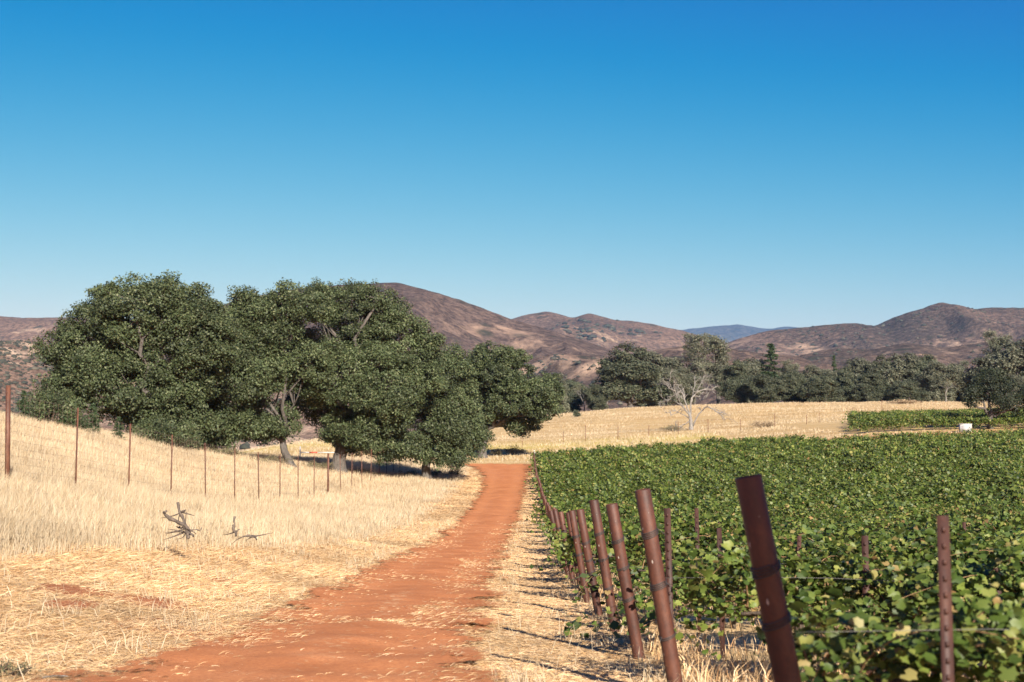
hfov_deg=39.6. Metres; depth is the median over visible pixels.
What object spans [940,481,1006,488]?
grapevine
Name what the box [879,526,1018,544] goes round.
grapevine
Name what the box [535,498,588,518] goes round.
grapevine
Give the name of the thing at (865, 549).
steel stake
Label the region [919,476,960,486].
grapevine
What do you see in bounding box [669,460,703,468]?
grapevine
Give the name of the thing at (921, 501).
grapevine
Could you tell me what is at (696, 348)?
pine tree
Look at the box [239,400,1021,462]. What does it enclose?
meadow grass
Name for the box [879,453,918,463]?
grapevine
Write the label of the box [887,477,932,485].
grapevine
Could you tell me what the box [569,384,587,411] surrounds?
bare tree
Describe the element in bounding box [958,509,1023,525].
grapevine
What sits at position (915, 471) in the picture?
grapevine
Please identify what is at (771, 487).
grapevine
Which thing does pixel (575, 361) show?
chaparral front
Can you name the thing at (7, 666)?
grey weed
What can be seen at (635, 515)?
grapevine
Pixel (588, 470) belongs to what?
grapevine
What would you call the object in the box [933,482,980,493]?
grapevine
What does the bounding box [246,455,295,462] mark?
undergrowth
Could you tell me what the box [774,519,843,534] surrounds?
grapevine
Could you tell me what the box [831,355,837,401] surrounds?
conifer tree
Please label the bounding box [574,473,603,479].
grapevine
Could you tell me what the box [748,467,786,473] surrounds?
grapevine
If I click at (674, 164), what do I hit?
sky
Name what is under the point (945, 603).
steel stake
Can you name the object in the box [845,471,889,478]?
grapevine
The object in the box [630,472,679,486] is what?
grapevine
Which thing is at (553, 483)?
grapevine
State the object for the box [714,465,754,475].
grapevine
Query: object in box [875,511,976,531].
grapevine
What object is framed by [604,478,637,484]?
grapevine
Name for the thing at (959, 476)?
grapevine
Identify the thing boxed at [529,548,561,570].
vine shoot
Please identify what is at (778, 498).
grapevine
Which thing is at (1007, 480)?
grapevine
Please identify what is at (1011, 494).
grapevine
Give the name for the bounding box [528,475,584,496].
grapevine
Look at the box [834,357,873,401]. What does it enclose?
oak tree
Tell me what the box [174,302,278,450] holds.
oak tree
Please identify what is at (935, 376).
oak tree
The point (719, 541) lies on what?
steel stake
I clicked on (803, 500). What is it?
grapevine
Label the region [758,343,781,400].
conifer tree
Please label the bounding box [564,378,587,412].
oak tree
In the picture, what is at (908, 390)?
oak tree
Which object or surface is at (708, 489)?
grapevine
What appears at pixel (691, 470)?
grapevine
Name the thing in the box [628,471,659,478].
grapevine
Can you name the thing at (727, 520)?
grapevine
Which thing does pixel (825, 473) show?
grapevine
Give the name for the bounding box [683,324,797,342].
far blue hill
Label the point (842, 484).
grapevine
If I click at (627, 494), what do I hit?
grapevine
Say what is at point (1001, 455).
grapevine
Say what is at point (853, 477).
grapevine
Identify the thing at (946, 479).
grapevine
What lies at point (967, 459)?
grapevine
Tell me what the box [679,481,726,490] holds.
grapevine
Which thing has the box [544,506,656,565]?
grapevine
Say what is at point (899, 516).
grapevine
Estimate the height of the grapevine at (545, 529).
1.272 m
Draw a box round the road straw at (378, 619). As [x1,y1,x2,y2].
[103,520,515,681]
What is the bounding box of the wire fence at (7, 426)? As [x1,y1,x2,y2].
[0,385,406,498]
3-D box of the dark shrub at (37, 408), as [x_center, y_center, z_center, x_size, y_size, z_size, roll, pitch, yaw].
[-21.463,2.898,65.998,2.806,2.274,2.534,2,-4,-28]
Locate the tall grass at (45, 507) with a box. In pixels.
[0,410,471,561]
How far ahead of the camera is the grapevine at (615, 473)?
82.58 m
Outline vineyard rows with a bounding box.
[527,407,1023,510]
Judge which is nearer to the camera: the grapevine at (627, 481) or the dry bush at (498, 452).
the grapevine at (627, 481)
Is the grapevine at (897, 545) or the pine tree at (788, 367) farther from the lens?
the pine tree at (788, 367)
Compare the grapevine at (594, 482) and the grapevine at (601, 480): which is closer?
the grapevine at (594, 482)
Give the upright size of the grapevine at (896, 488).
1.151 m
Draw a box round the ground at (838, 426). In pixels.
[0,402,1023,681]
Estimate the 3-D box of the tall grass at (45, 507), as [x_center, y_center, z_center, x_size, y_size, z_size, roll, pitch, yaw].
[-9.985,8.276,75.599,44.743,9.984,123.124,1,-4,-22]
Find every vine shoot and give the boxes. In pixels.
[526,508,545,519]
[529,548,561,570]
[563,605,624,637]
[608,611,655,637]
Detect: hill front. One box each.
[481,345,944,420]
[798,339,1023,401]
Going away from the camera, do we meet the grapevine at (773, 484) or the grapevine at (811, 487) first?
the grapevine at (811, 487)
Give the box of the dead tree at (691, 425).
[658,368,736,430]
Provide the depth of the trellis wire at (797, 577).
8.93 m
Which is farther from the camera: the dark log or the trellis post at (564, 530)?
the trellis post at (564, 530)
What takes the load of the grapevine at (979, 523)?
on the ground at (838, 426)
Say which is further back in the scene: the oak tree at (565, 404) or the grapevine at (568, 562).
the oak tree at (565, 404)
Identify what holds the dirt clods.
on the dirt road
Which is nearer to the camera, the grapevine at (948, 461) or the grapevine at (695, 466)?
the grapevine at (948, 461)
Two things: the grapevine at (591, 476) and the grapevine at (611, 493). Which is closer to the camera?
the grapevine at (611, 493)
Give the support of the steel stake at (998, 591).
on the ground at (838, 426)
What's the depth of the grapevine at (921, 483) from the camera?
61.00 m
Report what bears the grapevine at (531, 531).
on the ground at (838, 426)
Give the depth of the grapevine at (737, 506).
46.88 m
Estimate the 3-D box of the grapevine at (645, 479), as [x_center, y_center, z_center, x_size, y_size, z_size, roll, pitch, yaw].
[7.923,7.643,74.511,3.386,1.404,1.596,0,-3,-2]
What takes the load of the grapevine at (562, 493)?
on the ground at (838, 426)
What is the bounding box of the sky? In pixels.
[0,0,1023,329]
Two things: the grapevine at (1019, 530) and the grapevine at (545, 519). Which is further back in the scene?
the grapevine at (545, 519)
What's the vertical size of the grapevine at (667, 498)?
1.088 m
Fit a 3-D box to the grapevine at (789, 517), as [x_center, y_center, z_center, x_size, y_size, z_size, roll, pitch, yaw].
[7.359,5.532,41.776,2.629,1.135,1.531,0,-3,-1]
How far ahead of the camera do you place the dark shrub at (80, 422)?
65.75 m
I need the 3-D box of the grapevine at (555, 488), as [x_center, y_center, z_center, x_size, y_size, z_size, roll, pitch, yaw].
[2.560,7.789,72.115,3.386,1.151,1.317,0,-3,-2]
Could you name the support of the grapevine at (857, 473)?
on the ground at (838, 426)
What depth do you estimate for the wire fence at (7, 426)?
39.64 m
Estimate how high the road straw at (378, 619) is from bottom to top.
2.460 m
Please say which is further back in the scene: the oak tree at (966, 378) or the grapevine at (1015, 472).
the oak tree at (966, 378)
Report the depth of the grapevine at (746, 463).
88.20 m
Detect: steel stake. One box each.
[664,508,673,625]
[694,508,700,630]
[717,528,725,657]
[794,536,801,629]
[861,536,870,674]
[936,515,954,681]
[962,522,965,601]
[993,567,1001,600]
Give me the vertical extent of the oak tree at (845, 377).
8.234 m
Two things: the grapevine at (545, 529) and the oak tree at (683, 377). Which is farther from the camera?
the oak tree at (683, 377)
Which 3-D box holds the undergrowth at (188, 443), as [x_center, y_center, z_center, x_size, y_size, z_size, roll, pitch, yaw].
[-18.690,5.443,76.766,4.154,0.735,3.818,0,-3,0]
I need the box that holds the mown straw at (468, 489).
[0,468,739,681]
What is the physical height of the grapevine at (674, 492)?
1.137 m
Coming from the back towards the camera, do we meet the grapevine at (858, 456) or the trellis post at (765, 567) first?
the grapevine at (858, 456)
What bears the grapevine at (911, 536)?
on the ground at (838, 426)
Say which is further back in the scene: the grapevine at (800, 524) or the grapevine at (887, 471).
the grapevine at (887, 471)
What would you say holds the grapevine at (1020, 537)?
on the ground at (838, 426)
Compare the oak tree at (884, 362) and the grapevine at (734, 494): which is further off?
the oak tree at (884, 362)
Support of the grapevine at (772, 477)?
on the ground at (838, 426)
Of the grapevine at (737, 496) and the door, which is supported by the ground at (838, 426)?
the grapevine at (737, 496)
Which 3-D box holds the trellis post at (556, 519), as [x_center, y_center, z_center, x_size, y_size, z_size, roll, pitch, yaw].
[1.019,4.122,28.060,0.134,1.587,0.174,-11,-4,-7]
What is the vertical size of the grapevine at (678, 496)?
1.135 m
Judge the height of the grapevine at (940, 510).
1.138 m
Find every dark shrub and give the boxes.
[21,379,82,423]
[53,411,91,429]
[130,414,207,448]
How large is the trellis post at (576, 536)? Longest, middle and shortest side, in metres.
1.553 x 0.162 x 0.133 m
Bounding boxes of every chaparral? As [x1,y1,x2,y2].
[0,340,281,447]
[552,318,661,345]
[740,304,1023,354]
[804,341,1020,401]
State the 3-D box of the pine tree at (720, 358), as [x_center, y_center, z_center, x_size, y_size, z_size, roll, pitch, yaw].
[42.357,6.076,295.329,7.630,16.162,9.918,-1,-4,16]
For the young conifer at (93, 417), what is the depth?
65.84 m
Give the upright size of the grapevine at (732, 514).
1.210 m
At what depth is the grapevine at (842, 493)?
55.12 m
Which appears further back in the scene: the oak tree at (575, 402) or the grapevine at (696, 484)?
the oak tree at (575, 402)
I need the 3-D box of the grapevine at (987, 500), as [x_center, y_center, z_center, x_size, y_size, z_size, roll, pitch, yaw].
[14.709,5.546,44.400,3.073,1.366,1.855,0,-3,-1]
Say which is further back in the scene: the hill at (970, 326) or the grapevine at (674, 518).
the hill at (970, 326)
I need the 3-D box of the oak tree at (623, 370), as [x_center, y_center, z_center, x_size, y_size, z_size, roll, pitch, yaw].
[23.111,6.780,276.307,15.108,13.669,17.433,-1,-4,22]
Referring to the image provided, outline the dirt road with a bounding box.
[37,463,533,681]
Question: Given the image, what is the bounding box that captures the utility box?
[958,424,971,431]
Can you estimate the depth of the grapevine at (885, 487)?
60.75 m
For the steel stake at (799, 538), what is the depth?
14.38 m
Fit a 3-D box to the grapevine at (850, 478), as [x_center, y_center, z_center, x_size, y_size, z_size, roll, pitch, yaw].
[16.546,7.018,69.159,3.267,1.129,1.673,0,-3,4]
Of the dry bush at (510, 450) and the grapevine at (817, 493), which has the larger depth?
the dry bush at (510, 450)
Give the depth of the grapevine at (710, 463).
88.14 m
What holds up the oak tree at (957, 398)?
on the ground at (838, 426)
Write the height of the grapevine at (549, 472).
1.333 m
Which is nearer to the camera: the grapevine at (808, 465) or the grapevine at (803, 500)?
the grapevine at (803, 500)
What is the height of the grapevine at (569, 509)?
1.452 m
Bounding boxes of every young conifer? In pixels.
[16,390,33,418]
[81,402,104,435]
[111,416,126,439]
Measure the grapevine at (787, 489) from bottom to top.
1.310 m
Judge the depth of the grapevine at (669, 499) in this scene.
55.58 m
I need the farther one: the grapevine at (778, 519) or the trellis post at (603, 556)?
the grapevine at (778, 519)
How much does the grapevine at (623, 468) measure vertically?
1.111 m
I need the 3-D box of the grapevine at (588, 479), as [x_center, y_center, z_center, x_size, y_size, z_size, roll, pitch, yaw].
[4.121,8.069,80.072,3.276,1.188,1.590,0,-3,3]
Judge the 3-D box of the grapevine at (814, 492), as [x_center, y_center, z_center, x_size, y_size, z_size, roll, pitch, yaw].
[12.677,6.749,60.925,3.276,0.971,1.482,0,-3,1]
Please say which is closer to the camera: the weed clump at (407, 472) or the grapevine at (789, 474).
the grapevine at (789, 474)
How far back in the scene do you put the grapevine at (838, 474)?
74.49 m
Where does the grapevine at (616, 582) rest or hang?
on the ground at (838, 426)
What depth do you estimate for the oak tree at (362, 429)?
91.90 m
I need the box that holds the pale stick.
[42,675,67,677]
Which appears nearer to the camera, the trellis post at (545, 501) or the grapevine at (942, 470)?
the trellis post at (545, 501)
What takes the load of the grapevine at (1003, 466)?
on the ground at (838, 426)
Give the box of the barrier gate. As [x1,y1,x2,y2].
[300,446,333,456]
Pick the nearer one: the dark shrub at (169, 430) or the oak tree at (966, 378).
the dark shrub at (169, 430)
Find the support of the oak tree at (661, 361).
on the ground at (838, 426)
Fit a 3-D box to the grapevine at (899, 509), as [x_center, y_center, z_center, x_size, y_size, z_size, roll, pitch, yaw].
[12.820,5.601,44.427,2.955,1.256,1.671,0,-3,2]
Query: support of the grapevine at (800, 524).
on the ground at (838, 426)
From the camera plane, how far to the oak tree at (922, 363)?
289.44 m
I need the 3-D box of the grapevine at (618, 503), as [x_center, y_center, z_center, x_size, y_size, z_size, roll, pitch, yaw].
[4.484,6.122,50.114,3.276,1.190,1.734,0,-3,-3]
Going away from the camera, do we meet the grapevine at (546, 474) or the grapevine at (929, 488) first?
the grapevine at (929, 488)
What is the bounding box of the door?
[961,425,970,431]
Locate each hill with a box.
[0,316,117,344]
[0,340,352,450]
[125,282,615,431]
[513,312,724,354]
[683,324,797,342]
[725,302,1023,355]
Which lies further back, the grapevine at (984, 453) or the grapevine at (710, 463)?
the grapevine at (710, 463)
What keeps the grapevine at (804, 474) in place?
on the ground at (838, 426)
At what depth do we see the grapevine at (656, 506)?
44.31 m
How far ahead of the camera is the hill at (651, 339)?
2623.16 m
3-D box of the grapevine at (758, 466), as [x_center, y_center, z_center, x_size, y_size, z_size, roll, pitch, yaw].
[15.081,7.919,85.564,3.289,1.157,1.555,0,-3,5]
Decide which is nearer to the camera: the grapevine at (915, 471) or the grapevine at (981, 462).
the grapevine at (915, 471)
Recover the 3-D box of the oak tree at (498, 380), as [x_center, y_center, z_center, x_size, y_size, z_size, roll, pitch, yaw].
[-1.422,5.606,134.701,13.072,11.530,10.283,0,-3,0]
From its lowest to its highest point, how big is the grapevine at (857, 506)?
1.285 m
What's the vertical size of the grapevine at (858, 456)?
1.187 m
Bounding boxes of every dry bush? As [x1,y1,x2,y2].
[489,446,502,455]
[503,443,525,454]
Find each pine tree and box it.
[680,332,713,403]
[698,334,733,403]
[777,359,800,374]
[947,360,968,371]
[980,328,1012,359]
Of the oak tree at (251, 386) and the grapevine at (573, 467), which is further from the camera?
the grapevine at (573, 467)
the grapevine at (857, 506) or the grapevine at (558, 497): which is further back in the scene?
the grapevine at (558, 497)
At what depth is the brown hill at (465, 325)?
1415.28 m
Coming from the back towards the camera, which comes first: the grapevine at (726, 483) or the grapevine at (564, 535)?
the grapevine at (726, 483)
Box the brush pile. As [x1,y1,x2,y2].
[661,425,682,430]
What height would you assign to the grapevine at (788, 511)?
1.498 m
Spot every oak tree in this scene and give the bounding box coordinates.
[27,269,241,449]
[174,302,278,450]
[220,277,345,467]
[284,277,449,474]
[384,341,494,480]
[440,339,565,457]
[542,372,570,413]
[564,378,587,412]
[582,384,611,409]
[588,341,671,407]
[631,349,685,406]
[662,366,704,405]
[712,359,752,403]
[733,357,782,403]
[741,373,788,402]
[776,369,810,402]
[793,373,844,402]
[801,364,834,402]
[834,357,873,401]
[836,366,857,401]
[851,371,890,401]
[862,354,896,400]
[867,352,922,400]
[884,378,931,401]
[911,353,937,401]
[914,360,963,401]
[945,363,963,401]
[951,366,988,401]
[961,367,1023,428]
[969,337,1023,394]
[1003,373,1023,395]
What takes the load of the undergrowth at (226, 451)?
on the ground at (838, 426)
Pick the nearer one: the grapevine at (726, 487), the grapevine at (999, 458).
the grapevine at (726, 487)
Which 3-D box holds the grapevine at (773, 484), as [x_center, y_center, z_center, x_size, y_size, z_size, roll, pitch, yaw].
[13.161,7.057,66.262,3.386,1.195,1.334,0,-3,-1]
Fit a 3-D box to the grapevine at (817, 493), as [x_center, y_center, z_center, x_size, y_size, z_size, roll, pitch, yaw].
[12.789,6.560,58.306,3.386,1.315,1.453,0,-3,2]
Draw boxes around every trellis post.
[544,499,550,533]
[547,506,555,551]
[549,510,560,563]
[553,510,568,576]
[558,511,575,583]
[566,512,580,590]
[568,510,590,602]
[576,509,602,615]
[589,499,619,631]
[606,503,644,658]
[635,488,682,681]
[735,474,801,681]
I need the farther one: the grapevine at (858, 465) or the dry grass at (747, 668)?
the grapevine at (858, 465)
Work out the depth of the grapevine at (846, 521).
36.35 m
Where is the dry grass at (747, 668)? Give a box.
[573,562,1005,681]
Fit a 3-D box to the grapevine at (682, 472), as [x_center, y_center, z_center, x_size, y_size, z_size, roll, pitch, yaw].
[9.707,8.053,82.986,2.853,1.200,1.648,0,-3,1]
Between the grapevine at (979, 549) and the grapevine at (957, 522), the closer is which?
the grapevine at (979, 549)
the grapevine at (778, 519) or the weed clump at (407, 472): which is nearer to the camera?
the grapevine at (778, 519)
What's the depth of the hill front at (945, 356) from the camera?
1313.48 m
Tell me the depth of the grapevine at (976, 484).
58.06 m
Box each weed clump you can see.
[394,469,421,475]
[421,467,449,476]
[443,467,465,475]
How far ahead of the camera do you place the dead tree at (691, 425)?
169.70 m
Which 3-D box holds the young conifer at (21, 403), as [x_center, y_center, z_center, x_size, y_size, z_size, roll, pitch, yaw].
[-21.880,3.032,63.944,0.878,1.691,1.083,1,-4,-21]
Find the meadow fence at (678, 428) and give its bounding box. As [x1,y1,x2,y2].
[497,400,920,445]
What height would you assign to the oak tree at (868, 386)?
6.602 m
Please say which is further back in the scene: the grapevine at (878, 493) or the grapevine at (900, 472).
the grapevine at (900, 472)
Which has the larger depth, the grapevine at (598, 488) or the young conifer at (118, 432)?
the grapevine at (598, 488)
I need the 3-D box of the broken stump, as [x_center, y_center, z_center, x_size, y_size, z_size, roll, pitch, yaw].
[-4.395,2.926,22.524,0.328,0.328,0.284,-3,-4,40]
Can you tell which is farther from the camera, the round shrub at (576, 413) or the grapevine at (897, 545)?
the round shrub at (576, 413)
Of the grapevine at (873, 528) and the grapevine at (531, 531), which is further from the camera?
the grapevine at (531, 531)
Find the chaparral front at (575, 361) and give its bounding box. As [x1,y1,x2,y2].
[509,354,955,404]
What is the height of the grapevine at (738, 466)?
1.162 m
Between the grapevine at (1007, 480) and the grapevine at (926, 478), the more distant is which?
the grapevine at (926, 478)
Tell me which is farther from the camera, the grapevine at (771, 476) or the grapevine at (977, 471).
the grapevine at (771, 476)
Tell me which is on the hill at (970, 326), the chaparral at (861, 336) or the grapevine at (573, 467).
the chaparral at (861, 336)
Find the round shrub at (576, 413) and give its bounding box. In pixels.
[573,409,580,416]
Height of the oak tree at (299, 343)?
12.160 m
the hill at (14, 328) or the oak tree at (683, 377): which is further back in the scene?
the hill at (14, 328)
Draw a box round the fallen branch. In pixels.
[162,502,201,539]
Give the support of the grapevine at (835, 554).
on the ground at (838, 426)
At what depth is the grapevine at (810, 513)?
41.61 m
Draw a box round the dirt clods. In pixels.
[100,543,507,676]
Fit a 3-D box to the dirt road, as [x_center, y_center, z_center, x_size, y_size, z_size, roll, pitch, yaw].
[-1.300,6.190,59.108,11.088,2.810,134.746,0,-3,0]
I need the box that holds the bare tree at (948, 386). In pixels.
[940,378,958,400]
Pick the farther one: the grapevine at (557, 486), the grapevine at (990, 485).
the grapevine at (557, 486)
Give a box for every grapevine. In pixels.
[524,472,572,487]
[526,505,589,535]
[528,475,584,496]
[529,483,582,504]
[529,496,596,521]
[530,482,588,507]
[530,509,620,536]
[531,471,584,481]
[531,496,626,516]
[533,467,574,479]
[534,477,580,493]
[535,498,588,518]
[536,484,572,501]
[536,503,585,520]
[537,490,588,509]
[539,494,587,501]
[541,512,628,548]
[544,503,638,526]
[544,505,637,530]
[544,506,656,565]
[551,516,671,571]
[553,514,681,577]
[554,515,744,606]
[560,530,681,590]
[561,464,603,472]
[563,474,611,483]
[565,466,604,476]
[565,477,614,484]
[569,472,610,481]
[570,548,750,615]
[573,488,616,496]
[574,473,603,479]
[575,489,635,502]
[578,484,613,492]
[578,488,633,502]
[584,465,623,472]
[584,479,627,489]
[589,489,633,496]
[599,499,666,512]
[604,470,639,478]
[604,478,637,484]
[604,481,658,490]
[604,483,664,494]
[604,506,847,628]
[605,494,672,516]
[606,480,645,486]
[609,474,639,481]
[620,467,651,472]
[623,467,666,474]
[625,509,683,518]
[627,494,688,505]
[627,511,709,521]
[628,467,649,472]
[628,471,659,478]
[629,512,703,521]
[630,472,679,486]
[631,473,686,487]
[631,511,741,564]
[633,507,704,524]
[636,496,695,508]
[636,532,914,647]
[643,480,693,487]
[652,494,676,504]
[655,467,686,476]
[655,488,705,497]
[656,485,693,494]
[656,505,733,516]
[658,469,691,477]
[661,500,717,515]
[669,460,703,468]
[671,492,718,501]
[672,507,740,519]
[672,532,1023,681]
[673,476,715,487]
[676,463,714,470]
[676,480,715,487]
[676,483,735,492]
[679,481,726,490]
[679,492,738,508]
[679,509,742,523]
[685,465,729,476]
[690,482,736,494]
[695,468,744,479]
[698,473,744,482]
[698,489,734,499]
[699,498,769,509]
[699,510,863,544]
[700,459,741,469]
[706,463,751,471]
[706,473,763,485]
[712,493,768,501]
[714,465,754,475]
[715,481,764,486]
[720,490,769,501]
[722,502,779,515]
[723,491,798,508]
[725,508,784,517]
[726,467,774,478]
[730,518,823,531]
[731,484,806,493]
[734,460,775,468]
[736,518,790,527]
[740,463,778,472]
[740,473,782,482]
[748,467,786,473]
[750,466,794,474]
[751,473,793,481]
[751,579,1023,681]
[753,458,803,466]
[763,468,806,479]
[763,476,804,486]
[764,487,815,499]
[765,485,790,491]
[767,496,838,517]
[768,480,818,488]
[768,492,817,501]
[769,460,824,471]
[769,472,818,482]
[770,512,799,523]
[770,513,823,526]
[774,463,802,470]
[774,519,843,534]
[775,498,845,519]
[777,513,951,554]
[779,483,822,493]
[780,487,829,496]
[781,464,830,472]
[782,474,830,482]
[782,492,845,505]
[782,516,875,528]
[787,486,863,499]
[790,457,828,464]
[790,510,896,521]
[791,468,835,478]
[792,508,873,521]
[794,493,875,506]
[796,475,837,485]
[796,513,897,533]
[798,478,852,488]
[804,471,845,480]
[804,496,887,515]
[807,462,847,469]
[811,515,924,540]
[817,487,875,502]
[818,482,866,489]
[819,463,877,475]
[823,456,865,469]
[823,478,890,502]
[826,493,895,504]
[829,510,909,525]
[830,475,881,483]
[831,470,902,486]
[831,530,1013,625]
[834,505,889,517]
[835,457,878,468]
[835,469,878,477]
[836,483,899,496]
[839,518,929,535]
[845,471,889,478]
[845,496,914,511]
[845,510,934,527]
[846,453,883,461]
[846,462,883,472]
[853,487,913,500]
[854,458,904,473]
[855,482,895,492]
[861,454,908,465]
[861,498,923,513]
[862,468,919,483]
[863,486,939,503]
[865,510,942,522]
[867,522,993,536]
[873,484,911,493]
[875,459,917,466]
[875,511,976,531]
[877,466,910,473]
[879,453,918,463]
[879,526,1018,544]
[883,516,1023,642]
[886,483,929,496]
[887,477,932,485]
[888,501,948,517]
[894,465,943,478]
[899,517,1017,541]
[900,461,959,476]
[900,471,943,481]
[903,485,963,504]
[904,453,950,460]
[904,480,970,489]
[906,497,966,507]
[909,454,951,466]
[911,496,990,513]
[918,466,958,475]
[918,485,985,504]
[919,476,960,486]
[920,511,1020,531]
[923,458,969,467]
[924,451,967,463]
[925,473,987,487]
[926,508,968,518]
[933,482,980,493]
[934,500,1023,521]
[935,496,1022,514]
[936,465,1004,485]
[936,490,1015,509]
[937,463,984,470]
[938,469,976,482]
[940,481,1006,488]
[945,454,982,464]
[948,481,1007,497]
[949,452,981,459]
[953,464,994,485]
[953,509,1023,536]
[958,454,991,460]
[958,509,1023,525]
[959,529,1023,546]
[961,456,1016,468]
[967,471,1023,485]
[969,449,1011,459]
[970,502,1023,515]
[971,482,1023,492]
[971,496,1023,506]
[976,526,1023,681]
[981,460,1023,473]
[982,453,1023,467]
[985,472,1023,488]
[985,483,1023,504]
[986,452,1020,459]
[991,468,1023,478]
[996,446,1021,456]
[1003,521,1023,539]
[1009,452,1023,461]
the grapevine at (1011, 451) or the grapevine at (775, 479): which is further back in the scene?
the grapevine at (1011, 451)
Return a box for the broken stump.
[225,516,239,536]
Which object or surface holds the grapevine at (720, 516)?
on the ground at (838, 426)
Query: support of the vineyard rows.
on the ground at (838, 426)
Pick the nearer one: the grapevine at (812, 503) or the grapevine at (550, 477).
the grapevine at (812, 503)
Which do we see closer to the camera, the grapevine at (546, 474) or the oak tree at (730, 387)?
the grapevine at (546, 474)
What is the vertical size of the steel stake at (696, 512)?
1.527 m
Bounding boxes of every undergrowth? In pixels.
[173,439,200,446]
[206,446,243,454]
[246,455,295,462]
[299,460,332,468]
[348,468,378,475]
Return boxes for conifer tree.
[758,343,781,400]
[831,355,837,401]
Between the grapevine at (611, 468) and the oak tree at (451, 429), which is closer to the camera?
the grapevine at (611, 468)
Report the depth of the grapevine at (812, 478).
69.04 m
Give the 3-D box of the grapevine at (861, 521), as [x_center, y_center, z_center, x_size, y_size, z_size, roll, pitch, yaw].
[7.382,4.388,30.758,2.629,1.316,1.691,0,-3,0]
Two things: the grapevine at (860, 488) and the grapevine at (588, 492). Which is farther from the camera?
the grapevine at (588, 492)
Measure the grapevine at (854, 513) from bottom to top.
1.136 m
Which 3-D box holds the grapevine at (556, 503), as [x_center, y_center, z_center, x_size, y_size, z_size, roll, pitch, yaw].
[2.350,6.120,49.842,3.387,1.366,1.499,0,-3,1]
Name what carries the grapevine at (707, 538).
on the ground at (838, 426)
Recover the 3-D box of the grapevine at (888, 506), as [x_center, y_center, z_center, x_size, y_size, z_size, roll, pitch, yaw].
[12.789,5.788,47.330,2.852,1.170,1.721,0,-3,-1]
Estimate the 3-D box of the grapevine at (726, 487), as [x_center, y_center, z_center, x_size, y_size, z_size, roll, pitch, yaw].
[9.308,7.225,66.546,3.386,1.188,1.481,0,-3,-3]
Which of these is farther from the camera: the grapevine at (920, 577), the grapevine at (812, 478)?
the grapevine at (812, 478)
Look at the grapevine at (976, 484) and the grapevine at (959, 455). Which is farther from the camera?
the grapevine at (959, 455)
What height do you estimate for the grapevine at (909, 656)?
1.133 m
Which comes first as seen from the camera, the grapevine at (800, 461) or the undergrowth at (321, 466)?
the grapevine at (800, 461)
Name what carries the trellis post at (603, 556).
on the ground at (838, 426)
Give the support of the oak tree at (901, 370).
on the ground at (838, 426)
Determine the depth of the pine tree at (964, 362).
298.44 m
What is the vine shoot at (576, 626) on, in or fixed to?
on the ground at (838, 426)
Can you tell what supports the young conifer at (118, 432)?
on the ground at (838, 426)
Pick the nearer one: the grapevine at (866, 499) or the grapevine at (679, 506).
the grapevine at (679, 506)
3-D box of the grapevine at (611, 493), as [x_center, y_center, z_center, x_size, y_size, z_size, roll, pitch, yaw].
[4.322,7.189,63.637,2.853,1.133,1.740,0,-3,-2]
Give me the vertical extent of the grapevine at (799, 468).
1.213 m
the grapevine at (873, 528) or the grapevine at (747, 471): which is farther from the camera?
the grapevine at (747, 471)
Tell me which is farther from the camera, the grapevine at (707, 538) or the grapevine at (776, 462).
the grapevine at (776, 462)
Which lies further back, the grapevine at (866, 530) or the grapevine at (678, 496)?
the grapevine at (678, 496)
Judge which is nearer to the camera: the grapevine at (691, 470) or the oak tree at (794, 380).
the grapevine at (691, 470)
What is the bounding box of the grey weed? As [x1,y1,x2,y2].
[0,657,46,679]
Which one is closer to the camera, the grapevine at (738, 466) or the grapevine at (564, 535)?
the grapevine at (564, 535)
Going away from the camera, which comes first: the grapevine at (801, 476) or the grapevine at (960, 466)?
the grapevine at (801, 476)
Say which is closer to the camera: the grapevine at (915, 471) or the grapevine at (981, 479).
the grapevine at (981, 479)
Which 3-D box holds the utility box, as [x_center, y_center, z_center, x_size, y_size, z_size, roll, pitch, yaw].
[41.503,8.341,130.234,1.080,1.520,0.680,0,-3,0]
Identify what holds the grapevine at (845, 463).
on the ground at (838, 426)
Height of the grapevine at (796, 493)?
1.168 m
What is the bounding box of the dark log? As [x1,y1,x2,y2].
[232,533,270,543]
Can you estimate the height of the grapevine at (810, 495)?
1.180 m
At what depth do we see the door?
129.95 m
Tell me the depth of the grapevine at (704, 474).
77.10 m
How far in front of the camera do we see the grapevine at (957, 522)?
28.01 m
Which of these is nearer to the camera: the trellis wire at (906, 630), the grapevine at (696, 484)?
the trellis wire at (906, 630)
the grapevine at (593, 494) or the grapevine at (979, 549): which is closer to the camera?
the grapevine at (979, 549)
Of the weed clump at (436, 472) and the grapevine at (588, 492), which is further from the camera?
the weed clump at (436, 472)
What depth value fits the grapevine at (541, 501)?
58.33 m
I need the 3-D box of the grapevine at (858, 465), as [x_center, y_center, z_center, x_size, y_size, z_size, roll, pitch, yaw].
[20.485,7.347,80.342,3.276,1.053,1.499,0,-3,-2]
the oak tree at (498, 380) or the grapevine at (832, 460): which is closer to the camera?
the grapevine at (832, 460)
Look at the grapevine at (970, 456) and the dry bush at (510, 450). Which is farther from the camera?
the dry bush at (510, 450)
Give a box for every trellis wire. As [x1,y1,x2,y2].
[691,577,937,582]
[792,629,1020,632]
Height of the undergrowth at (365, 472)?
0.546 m
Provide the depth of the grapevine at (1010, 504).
47.06 m

